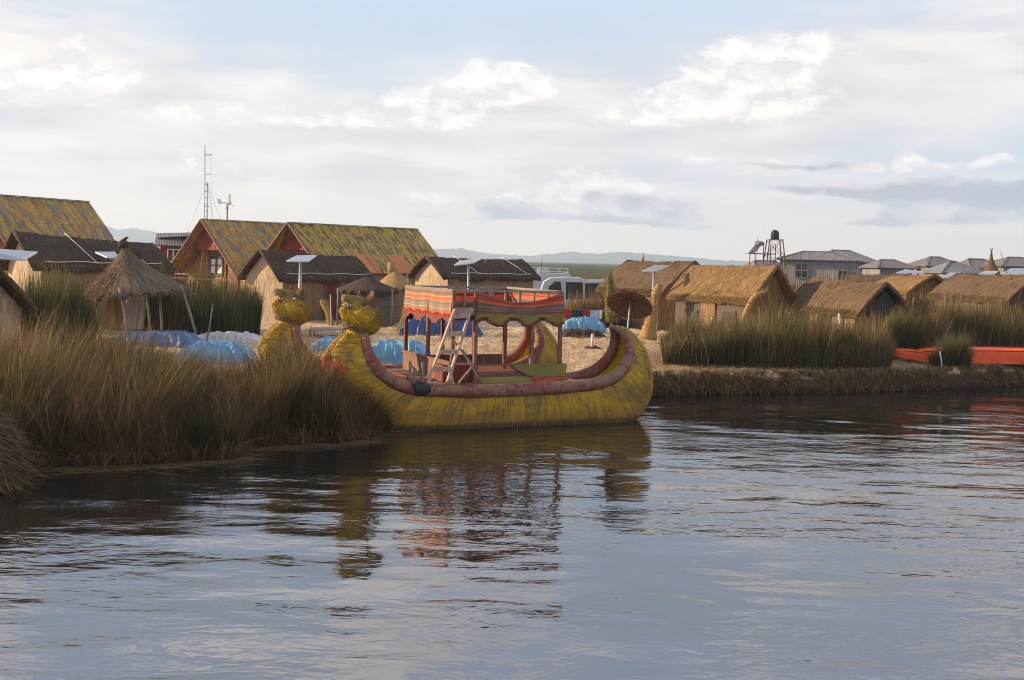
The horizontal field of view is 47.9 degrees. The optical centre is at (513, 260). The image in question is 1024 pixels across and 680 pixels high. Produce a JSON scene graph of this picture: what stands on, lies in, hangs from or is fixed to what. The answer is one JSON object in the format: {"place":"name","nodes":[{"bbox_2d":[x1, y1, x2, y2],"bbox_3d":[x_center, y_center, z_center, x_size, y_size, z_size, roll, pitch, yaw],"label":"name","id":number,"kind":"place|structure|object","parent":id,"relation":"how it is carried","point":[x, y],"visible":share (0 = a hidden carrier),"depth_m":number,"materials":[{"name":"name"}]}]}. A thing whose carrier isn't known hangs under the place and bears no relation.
{"place":"outdoors","nodes":[
{"label":"outdoors","id":0,"kind":"place"},
{"bbox_2d":[106,226,190,246],"bbox_3d":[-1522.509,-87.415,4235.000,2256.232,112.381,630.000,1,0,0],"label":"hills","id":1,"kind":"structure","parent":0,"point":[137,235],"depth_m":4141.48,"materials":[{"name":"grey"}]},
{"bbox_2d":[0,316,1023,679],"bbox_3d":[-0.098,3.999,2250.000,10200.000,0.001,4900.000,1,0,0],"label":"water","id":2,"kind":"structure","parent":0,"point":[818,536],"depth_m":15.73,"materials":[{"name":"blue liquid"}]},
{"bbox_2d":[0,406,58,498],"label":"reed heap","id":3,"kind":"object","parent":2,"relation":"in","point":[14,469],"visible":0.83,"depth_m":19.25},
{"bbox_2d":[30,430,424,475],"bbox_3d":[-4.693,3.863,23.296,9.618,0.035,2.605,1,0,-45],"label":"straw","id":4,"kind":"object","parent":2,"relation":"on","point":[181,464],"visible":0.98,"depth_m":21.82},
{"bbox_2d":[258,285,653,430],"bbox_3d":[-1.480,2.529,29.729,9.341,3.673,5.512,1,0,-25],"label":"reed boat","id":5,"kind":"object","parent":2,"relation":"on","point":[527,380],"visible":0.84,"depth_m":28.23,"materials":[{"name":"yellow reed"},{"name":"red wood"},{"name":"cloth"}]},
{"bbox_2d":[426,307,472,383],"bbox_3d":[-1.509,2.012,27.289,0.360,1.814,1.395,1,0,37],"label":"ladder","id":6,"kind":"object","parent":5,"relation":"attached to","point":[455,352],"visible":0.98,"depth_m":27.27,"materials":[{"name":"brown wood"}]},
{"bbox_2d":[532,264,571,288],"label":"launch","id":7,"kind":"object","parent":2,"relation":"on","point":[542,273],"visible":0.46,"depth_m":86.00,"materials":[{"name":"metal"}]},
{"bbox_2d":[540,277,603,307],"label":"launch","id":8,"kind":"object","parent":2,"relation":"on","point":[565,285],"visible":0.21,"depth_m":71.97,"materials":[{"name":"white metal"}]},
{"bbox_2d":[548,282,561,290],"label":"window","id":9,"kind":"structure","parent":8,"relation":"in","point":[556,285],"depth_m":71.98,"materials":[{"name":"black glass"}]},
{"bbox_2d":[566,282,582,298],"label":"window","id":10,"kind":"structure","parent":8,"relation":"in","point":[569,285],"depth_m":71.98,"materials":[{"name":"black glass"}]},
{"bbox_2d":[585,283,602,298],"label":"window","id":11,"kind":"structure","parent":8,"relation":"in","point":[591,287],"depth_m":71.98,"materials":[{"name":"black glass"}]},
{"bbox_2d":[0,0,1023,262],"label":"sky","id":12,"kind":"structure","parent":0,"point":[706,129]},
{"bbox_2d":[96,318,1023,395],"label":"ground","id":13,"kind":"structure","parent":0,"point":[516,327],"depth_m":39.97,"materials":[{"name":"soil"}]},
{"bbox_2d":[0,249,36,260],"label":"solar array","id":14,"kind":"object","parent":13,"relation":"on","point":[16,255],"visible":1,"depth_m":29.66,"materials":[{"name":"glass"}]},
{"bbox_2d":[0,269,38,342],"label":"thatched hut","id":15,"kind":"object","parent":13,"relation":"on","point":[21,300],"visible":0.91,"depth_m":30.87,"materials":[{"name":"beige wicker"}]},
{"bbox_2d":[0,194,115,274],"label":"chalet","id":16,"kind":"object","parent":13,"relation":"on","point":[60,217],"visible":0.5,"depth_m":68.43,"materials":[{"name":"plant"}]},
{"bbox_2d":[13,250,104,351],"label":"reeds","id":17,"kind":"object","parent":13,"relation":"on","point":[37,293],"visible":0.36,"depth_m":34.79,"materials":[{"name":"green plant"}]},
{"bbox_2d":[0,230,174,329],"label":"thatched hut","id":18,"kind":"object","parent":13,"relation":"on","point":[74,251],"visible":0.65,"depth_m":46.39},
{"bbox_2d":[95,252,126,301],"bbox_3d":[-15.255,1.333,43.667,1.054,3.350,0.862,1,0,43],"label":"solar array","id":19,"kind":"object","parent":13,"relation":"on","point":[110,255],"visible":0.39,"depth_m":43.60,"materials":[{"name":"glass"}]},
{"bbox_2d":[83,239,197,338],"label":"reed pavilion","id":20,"kind":"structure","parent":13,"relation":"on","point":[127,272],"depth_m":41.23,"materials":[{"name":"beige plant"}]},
{"bbox_2d":[106,298,123,328],"bbox_3d":[-14.885,1.861,42.975,0.634,1.416,0.109,1,0,0],"label":"reed screen","id":21,"kind":"object","parent":20,"relation":"attached to","point":[114,306],"visible":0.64,"depth_m":42.97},
{"bbox_2d":[122,295,146,328],"bbox_3d":[-13.902,1.805,42.214,0.224,1.454,0.995,1,0,38],"label":"cloth","id":22,"kind":"object","parent":20,"relation":"hanging from","point":[139,305],"visible":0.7,"depth_m":42.23,"materials":[{"name":"beige fabric"}]},
{"bbox_2d":[108,330,203,347],"bbox_3d":[-12.470,2.687,40.174,3.176,0.577,1.714,1,0,0],"label":"tarpaulin","id":23,"kind":"object","parent":13,"relation":"on","point":[183,337],"visible":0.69,"depth_m":39.60,"materials":[{"name":"blue plastic"}]},
{"bbox_2d":[155,233,189,284],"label":"red shack","id":24,"kind":"structure","parent":13,"relation":"on","point":[169,245],"depth_m":90.54,"materials":[{"name":"brown wood"}]},
{"bbox_2d":[167,249,187,274],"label":"window","id":25,"kind":"structure","parent":24,"relation":"in","point":[170,252],"depth_m":90.28,"materials":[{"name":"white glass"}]},
{"bbox_2d":[183,154,219,242],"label":"radio mast","id":26,"kind":"object","parent":13,"relation":"on","point":[204,199],"visible":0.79,"depth_m":83.98,"materials":[{"name":"metal"}]},
{"bbox_2d":[143,256,269,334],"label":"reeds","id":27,"kind":"object","parent":13,"relation":"on","point":[241,310],"visible":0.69,"depth_m":45.00,"materials":[{"name":"green plant"}]},
{"bbox_2d":[206,304,212,341],"bbox_3d":[-10.844,2.284,41.000,0.263,1.513,0.058,1,0,0],"label":"post","id":28,"kind":"object","parent":13,"relation":"on","point":[209,323],"visible":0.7,"depth_m":40.98,"materials":[{"name":"grey wood"}]},
{"bbox_2d":[0,280,421,471],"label":"reeds","id":29,"kind":"object","parent":13,"relation":"on","point":[53,391],"visible":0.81,"depth_m":23.53,"materials":[{"name":"brown plant"}]},
{"bbox_2d":[177,340,253,364],"bbox_3d":[-8.871,2.717,34.415,2.218,0.693,1.614,1,0,0],"label":"tarpaulin","id":30,"kind":"object","parent":13,"relation":"on","point":[224,344],"visible":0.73,"depth_m":33.85,"materials":[{"name":"blue plastic"}]},
{"bbox_2d":[217,194,233,220],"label":"wind turbine","id":31,"kind":"object","parent":13,"relation":"on","point":[229,202],"visible":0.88,"depth_m":83.94,"materials":[{"name":"metal"}]},
{"bbox_2d":[169,219,284,292],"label":"chalet","id":32,"kind":"object","parent":13,"relation":"on","point":[208,244],"visible":0.47,"depth_m":81.22,"materials":[{"name":"plant"}]},
{"bbox_2d":[209,255,223,275],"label":"window","id":33,"kind":"structure","parent":32,"relation":"in","point":[214,260],"depth_m":81.40,"materials":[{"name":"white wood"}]},
{"bbox_2d":[231,271,238,291],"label":"door","id":34,"kind":"structure","parent":32,"relation":"in","point":[235,281],"depth_m":80.00,"materials":[{"name":"beige wood"}]},
{"bbox_2d":[198,331,261,342],"bbox_3d":[-10.668,2.834,43.227,2.615,0.373,1.508,1,0,0],"label":"tarpaulin","id":35,"kind":"object","parent":13,"relation":"on","point":[243,337],"visible":0.89,"depth_m":42.71,"materials":[{"name":"white plastic"}]},
{"bbox_2d":[286,255,316,331],"bbox_3d":[-8.692,1.463,46.956,1.065,3.411,0.911,1,0,0],"label":"solar array","id":36,"kind":"object","parent":13,"relation":"on","point":[300,259],"visible":0.69,"depth_m":46.89,"materials":[{"name":"glass"}]},
{"bbox_2d":[236,249,375,321],"bbox_3d":[-10.432,1.258,58.509,3.840,3.535,6.791,1,0,36],"label":"thatched hut","id":37,"kind":"object","parent":13,"relation":"on","point":[324,277],"visible":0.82,"depth_m":56.87,"materials":[{"name":"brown wood"}]},
{"bbox_2d":[325,282,338,320],"bbox_3d":[-9.167,2.022,58.015,0.060,2.010,0.950,1,0,36],"label":"door","id":38,"kind":"structure","parent":37,"relation":"in","point":[330,288],"depth_m":58.05,"materials":[{"name":"red wood"}]},
{"bbox_2d":[311,336,336,351],"bbox_3d":[-6.361,2.880,40.098,1.485,0.491,1.329,1,0,0],"label":"tarpaulin","id":39,"kind":"object","parent":13,"relation":"on","point":[327,339],"visible":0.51,"depth_m":39.61,"materials":[{"name":"blue plastic"}]},
{"bbox_2d":[318,297,335,325],"bbox_3d":[-8.729,2.408,53.994,0.946,1.518,0.568,1,0,0],"label":"reed bundle","id":40,"kind":"object","parent":13,"relation":"on","point":[325,305],"visible":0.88,"depth_m":53.88,"materials":[{"name":"plant"}]},
{"bbox_2d":[308,327,346,336],"bbox_3d":[-7.508,2.916,46.604,1.574,0.404,1.414,1,0,-7],"label":"board table","id":41,"kind":"object","parent":13,"relation":"on","point":[323,328],"visible":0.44,"depth_m":46.13,"materials":[{"name":"grey wood"}]},
{"bbox_2d":[330,294,330,326],"bbox_3d":[-7.956,2.284,50.000,0.106,1.645,0.043,1,0,0],"label":"post","id":42,"kind":"object","parent":13,"relation":"on","point":[330,310],"visible":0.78,"depth_m":49.99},
{"bbox_2d":[266,222,438,284],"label":"chalet","id":43,"kind":"object","parent":13,"relation":"on","point":[374,249],"visible":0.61,"depth_m":73.56,"materials":[{"name":"plant"}]},
{"bbox_2d":[335,276,397,326],"bbox_3d":[-7.035,1.928,55.000,3.000,2.401,3.000,1,0,0],"label":"reed awning","id":44,"kind":"object","parent":13,"relation":"on","point":[384,295],"visible":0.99,"depth_m":54.21,"materials":[{"name":"grey plant"}]},
{"bbox_2d":[379,262,413,322],"bbox_3d":[-6.003,1.615,58.000,2.240,3.078,2.240,1,0,0],"label":"straw cone hut","id":45,"kind":"object","parent":13,"relation":"on","point":[394,278],"visible":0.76,"depth_m":57.20,"materials":[{"name":"beige wicker"}]},
{"bbox_2d":[372,339,430,363],"bbox_3d":[-3.653,2.818,36.325,2.050,0.748,1.709,1,0,0],"label":"tarpaulin","id":46,"kind":"object","parent":13,"relation":"on","point":[390,351],"visible":0.65,"depth_m":35.71,"materials":[{"name":"blue plastic"}]},
{"bbox_2d":[393,276,413,331],"bbox_3d":[-4.840,2.049,51.013,1.107,2.859,0.996,1,0,0],"label":"reed bundle","id":47,"kind":"object","parent":13,"relation":"on","point":[400,324],"visible":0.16,"depth_m":50.87,"materials":[{"name":"plant"}]},
{"bbox_2d":[399,317,482,336],"bbox_3d":[-3.095,2.747,49.262,3.602,0.916,1.617,1,0,0],"label":"tarpaulin","id":48,"kind":"object","parent":13,"relation":"on","point":[416,327],"visible":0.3,"depth_m":48.64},
{"bbox_2d":[454,258,481,289],"bbox_3d":[-2.102,1.589,52.006,1.246,3.481,0.613,1,0,0],"label":"solar array","id":49,"kind":"object","parent":13,"relation":"on","point":[468,262],"visible":0.69,"depth_m":51.96,"materials":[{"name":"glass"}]},
{"bbox_2d":[406,255,543,290],"bbox_3d":[-2.193,1.481,64.002,6.876,3.492,4.268,1,0,-39],"label":"thatched hut","id":50,"kind":"object","parent":13,"relation":"on","point":[444,271],"visible":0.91,"depth_m":62.70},
{"bbox_2d":[301,324,729,374],"bbox_3d":[-0.574,3.267,43.139,20.931,0.416,18.384,1,0,0],"label":"straw","id":51,"kind":"object","parent":13,"relation":"on","point":[515,339],"visible":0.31,"depth_m":44.19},
{"bbox_2d":[562,328,605,338],"bbox_3d":[2.986,3.145,50.392,2.192,0.418,1.440,1,0,0],"label":"soil heap","id":52,"kind":"object","parent":13,"relation":"on","point":[577,332],"visible":0.77,"depth_m":49.94,"materials":[{"name":"brown soil"}]},
{"bbox_2d":[562,316,606,333],"bbox_3d":[3.163,2.946,52.795,2.125,0.823,1.495,1,0,0],"label":"tarpaulin","id":53,"kind":"object","parent":13,"relation":"on","point":[595,323],"visible":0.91,"depth_m":52.23,"materials":[{"name":"blue plastic"}]},
{"bbox_2d":[564,285,618,327],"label":"reeds","id":54,"kind":"object","parent":13,"relation":"on","point":[580,304],"visible":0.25,"depth_m":57.72,"materials":[{"name":"beige plant"}]},
{"bbox_2d":[584,345,602,349],"bbox_3d":[2.963,3.269,43.465,0.803,0.169,0.720,1,0,0],"label":"soil mound","id":55,"kind":"object","parent":13,"relation":"on","point":[596,347],"visible":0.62,"depth_m":43.29,"materials":[{"name":"brown soil"}]},
{"bbox_2d":[591,334,593,346],"bbox_3d":[2.950,3.066,43.355,0.107,0.615,0.108,1,0,0],"label":"post","id":56,"kind":"object","parent":55,"relation":"on","point":[592,340],"visible":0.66,"depth_m":43.31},
{"bbox_2d":[604,270,618,323],"bbox_3d":[3.912,1.426,46.003,0.746,2.242,0.730,1,0,0],"label":"reed bundle","id":57,"kind":"object","parent":13,"relation":"on","point":[609,315],"visible":0.71,"depth_m":45.87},
{"bbox_2d":[605,291,653,327],"bbox_3d":[4.063,2.234,40.787,1.792,2.354,1.616,1,0,0],"label":"sunshade","id":58,"kind":"object","parent":13,"relation":"on","point":[629,305],"visible":1,"depth_m":41.02,"materials":[{"name":"brown plant"}]},
{"bbox_2d":[595,259,699,330],"bbox_3d":[7.446,1.704,58.994,5.056,3.516,5.447,1,0,-32],"label":"thatched hut","id":59,"kind":"object","parent":13,"relation":"on","point":[630,276],"visible":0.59,"depth_m":57.43,"materials":[{"name":"brown plant"}]},
{"bbox_2d":[639,302,657,340],"bbox_3d":[5.477,2.390,47.020,0.963,1.731,0.937,1,0,0],"label":"reed bundle","id":60,"kind":"object","parent":13,"relation":"on","point":[648,331],"visible":0.78,"depth_m":46.79,"materials":[{"name":"plant"}]},
{"bbox_2d":[642,265,668,289],"bbox_3d":[6.364,1.864,52.043,0.510,3.344,1.415,1,0,44],"label":"solar array","id":61,"kind":"object","parent":13,"relation":"on","point":[654,268],"visible":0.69,"depth_m":51.99,"materials":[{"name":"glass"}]},
{"bbox_2d":[560,267,807,291],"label":"reeds","id":62,"kind":"object","parent":13,"relation":"on","point":[795,289],"depth_m":111.78,"materials":[{"name":"plant"}]},
{"bbox_2d":[664,264,795,327],"bbox_3d":[9.450,1.815,50.410,3.646,3.394,5.459,1,0,-33],"label":"thatched hut","id":63,"kind":"object","parent":13,"relation":"on","point":[697,286],"visible":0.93,"depth_m":49.23,"materials":[{"name":"brown plant"}]},
{"bbox_2d":[683,309,697,323],"bbox_3d":[7.779,2.541,50.725,0.040,0.800,0.900,1,0,-33],"label":"window","id":64,"kind":"structure","parent":63,"relation":"in","point":[690,311],"depth_m":50.62,"materials":[{"name":"grey glass"}]},
{"bbox_2d":[702,302,713,325],"bbox_3d":[8.384,2.601,49.740,0.090,1.710,0.750,1,0,-33],"label":"door","id":65,"kind":"structure","parent":63,"relation":"in","point":[704,306],"depth_m":49.76,"materials":[{"name":"brown wood"}]},
{"bbox_2d":[721,312,735,326],"bbox_3d":[9.074,2.572,48.701,0.040,0.800,0.850,1,0,-33],"label":"window","id":66,"kind":"structure","parent":63,"relation":"in","point":[724,314],"depth_m":48.74,"materials":[{"name":"grey glass"}]},
{"bbox_2d":[737,285,769,326],"bbox_3d":[9.264,2.071,44.993,1.431,2.271,0.544,1,0,0],"label":"reed bundle","id":67,"kind":"object","parent":13,"relation":"on","point":[751,301],"visible":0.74,"depth_m":44.91,"materials":[{"name":"plant"}]},
{"bbox_2d":[657,293,897,370],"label":"reeds","id":68,"kind":"object","parent":13,"relation":"on","point":[785,343],"visible":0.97,"depth_m":38.13,"materials":[{"name":"green plant"}]},
{"bbox_2d":[646,347,1017,377],"bbox_3d":[11.885,3.563,39.098,16.944,0.440,8.711,1,0,0],"label":"straw","id":69,"kind":"object","parent":13,"relation":"on","point":[701,367],"visible":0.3,"depth_m":37.68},
{"bbox_2d":[894,346,1023,364],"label":"canoe","id":70,"kind":"object","parent":69,"relation":"on","point":[998,355],"visible":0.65,"depth_m":41.08,"materials":[{"name":"orange wood"}]},
{"bbox_2d":[653,364,1023,395],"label":"straw","id":71,"kind":"object","parent":13,"relation":"on","point":[930,370],"visible":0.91,"depth_m":37.25,"materials":[{"name":"brown plant"}]},
{"bbox_2d":[784,276,915,328],"bbox_3d":[13.371,2.131,46.396,3.319,2.952,6.135,1,0,-13],"label":"thatched hut","id":72,"kind":"object","parent":13,"relation":"on","point":[839,295],"visible":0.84,"depth_m":44.88,"materials":[{"name":"brown plant"}]},
{"bbox_2d":[819,314,828,323],"bbox_3d":[12.389,2.824,45.921,0.060,1.460,0.800,1,0,-13],"label":"door","id":73,"kind":"structure","parent":72,"relation":"in","point":[824,316],"depth_m":45.90,"materials":[{"name":"brown wood"}]},
{"bbox_2d":[841,273,911,281],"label":"thatched hut","id":74,"kind":"object","parent":13,"relation":"on","point":[863,277],"visible":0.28,"depth_m":66.07,"materials":[{"name":"brown plant"}]},
{"bbox_2d":[896,269,922,274],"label":"solar array","id":75,"kind":"object","parent":13,"relation":"on","point":[904,271],"visible":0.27,"depth_m":70.09,"materials":[{"name":"glass"}]},
{"bbox_2d":[875,274,944,312],"bbox_3d":[19.756,2.184,57.730,3.323,3.158,5.151,1,0,-5],"label":"thatched hut","id":76,"kind":"object","parent":13,"relation":"on","point":[930,282],"visible":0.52,"depth_m":55.58,"materials":[{"name":"beige plant"}]},
{"bbox_2d":[869,298,957,359],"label":"reeds","id":77,"kind":"object","parent":13,"relation":"on","point":[908,334],"visible":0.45,"depth_m":42.33,"materials":[{"name":"green plant"}]},
{"bbox_2d":[942,273,955,277],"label":"solar array","id":78,"kind":"object","parent":13,"relation":"on","point":[948,275],"visible":0.24,"depth_m":69.86,"materials":[{"name":"glass"}]},
{"bbox_2d":[877,274,1023,346],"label":"reeds","id":79,"kind":"object","parent":13,"relation":"on","point":[991,328],"visible":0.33,"depth_m":45.09,"materials":[{"name":"green plant"}]},
{"bbox_2d":[923,324,979,369],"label":"reeds","id":80,"kind":"object","parent":13,"relation":"on","point":[954,352],"visible":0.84,"depth_m":39.96,"materials":[{"name":"green plant"}]},
{"bbox_2d":[925,273,1023,317],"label":"thatched hut","id":81,"kind":"object","parent":13,"relation":"on","point":[966,283],"visible":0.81,"depth_m":50.63,"materials":[{"name":"beige wicker"}]},
{"bbox_2d":[979,271,997,274],"bbox_3d":[25.539,2.271,61.962,0.674,3.468,1.736,1,0,39],"label":"solar array","id":82,"kind":"object","parent":13,"relation":"on","point":[988,272],"visible":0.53,"depth_m":61.92,"materials":[{"name":"glass"}]},
{"bbox_2d":[982,248,1000,275],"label":"straw cone hut","id":83,"kind":"object","parent":13,"relation":"on","point":[990,265],"visible":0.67,"depth_m":79.75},
{"bbox_2d":[1000,268,1023,274],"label":"solar array","id":84,"kind":"object","parent":13,"relation":"on","point":[1016,271],"visible":0.56,"depth_m":61.91,"materials":[{"name":"glass"}]},
{"bbox_3d":[3.195,2.775,54.000,2.729,1.207,0.049,1,0,0],"label":"clothes line","id":85,"kind":"object","parent":13,"relation":"on","visible":0},
{"bbox_2d":[564,309,570,317],"bbox_3d":[2.473,2.481,54.009,0.380,0.433,0.078,1,0,0],"label":"garment","id":86,"kind":"object","parent":85,"relation":"hanging from","point":[567,312],"visible":0.77,"depth_m":54.00,"materials":[{"name":"red fabric"}]},
{"bbox_2d":[571,310,582,317],"bbox_3d":[2.952,2.543,54.009,0.540,0.488,0.078,1,0,0],"label":"garment","id":87,"kind":"object","parent":85,"relation":"hanging from","point":[576,313],"visible":0.73,"depth_m":54.00,"materials":[{"name":"fabric"}]},
{"bbox_2d":[584,310,588,316],"bbox_3d":[3.392,2.542,54.009,0.260,0.441,0.078,1,0,0],"label":"garment","id":88,"kind":"object","parent":85,"relation":"hanging from","point":[586,312],"visible":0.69,"depth_m":54.00,"materials":[{"name":"red fabric"}]},
{"bbox_2d":[590,310,598,317],"bbox_3d":[3.773,2.508,54.009,0.420,0.388,0.078,1,0,0],"label":"garment","id":89,"kind":"object","parent":85,"relation":"hanging from","point":[594,313],"visible":0.82,"depth_m":54.00,"materials":[{"name":"white fabric"}]},
{"bbox_2d":[527,262,620,279],"bbox_3d":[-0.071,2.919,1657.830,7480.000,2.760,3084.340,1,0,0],"label":"marsh land","id":90,"kind":"structure","parent":0,"point":[594,270],"depth_m":416.38,"materials":[{"name":"plant"}]},
{"bbox_2d":[433,248,751,265],"bbox_3d":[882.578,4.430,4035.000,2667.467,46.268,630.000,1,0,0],"label":"hills","id":91,"kind":"structure","parent":0,"point":[602,258],"depth_m":3903.51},
{"bbox_2d":[651,280,662,303],"bbox_3d":[6.335,1.353,51.015,0.618,1.171,0.610,1,0,0],"label":"reed bundle","id":92,"kind":"object","parent":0,"point":[656,292],"visible":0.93,"depth_m":50.87,"materials":[{"name":"plant"}]},
{"bbox_2d":[743,260,779,265],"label":"tin shed","id":93,"kind":"structure","parent":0,"point":[760,262],"depth_m":127.30,"materials":[{"name":"grey metal"}]},
{"bbox_2d":[776,251,863,288],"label":"tin shed","id":94,"kind":"structure","parent":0,"point":[802,266],"depth_m":119.27,"materials":[{"name":"grey metal"}]},
{"bbox_2d":[795,263,808,277],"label":"window","id":95,"kind":"structure","parent":94,"relation":"in","point":[801,269],"depth_m":119.39,"materials":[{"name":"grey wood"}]},
{"bbox_2d":[837,270,847,279],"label":"window","id":96,"kind":"structure","parent":94,"relation":"in","point":[839,273],"depth_m":118.47,"materials":[{"name":"grey wood"}]},
{"bbox_2d":[830,249,876,273],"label":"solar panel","id":97,"kind":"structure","parent":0,"point":[866,259],"depth_m":134.07,"materials":[{"name":"grey metal"}]},
{"bbox_2d":[921,261,982,279],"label":"tin shed","id":98,"kind":"structure","parent":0,"point":[941,270],"depth_m":98.81,"materials":[{"name":"silver metal"}]},
{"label":"ground","id":99,"kind":"structure","parent":0,"visible":0},
{"bbox_2d":[745,241,776,265],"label":"solar water heater","id":100,"kind":"object","parent":99,"relation":"on","point":[755,247],"visible":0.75,"depth_m":117.06,"materials":[{"name":"metal"}]},
{"bbox_2d":[763,230,787,277],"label":"water tower","id":101,"kind":"structure","parent":99,"relation":"on","point":[774,234],"depth_m":117.60,"materials":[{"name":"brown metal"}]},
{"bbox_2d":[856,259,918,274],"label":"tin shed","id":102,"kind":"structure","parent":99,"relation":"on","point":[884,266],"depth_m":112.85,"materials":[{"name":"grey metal"}]},
{"bbox_2d":[907,256,951,275],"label":"tin shed","id":103,"kind":"structure","parent":99,"relation":"on","point":[928,262],"depth_m":117.56,"materials":[{"name":"grey metal"}]},
{"bbox_2d":[961,258,987,269],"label":"tin shed","id":104,"kind":"structure","parent":99,"relation":"on","point":[977,263],"depth_m":109.42,"materials":[{"name":"grey metal"}]},
{"bbox_2d":[982,256,1023,272],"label":"tin shed","id":105,"kind":"structure","parent":99,"relation":"on","point":[1013,262],"depth_m":105.87,"materials":[{"name":"grey metal"}]}
]}

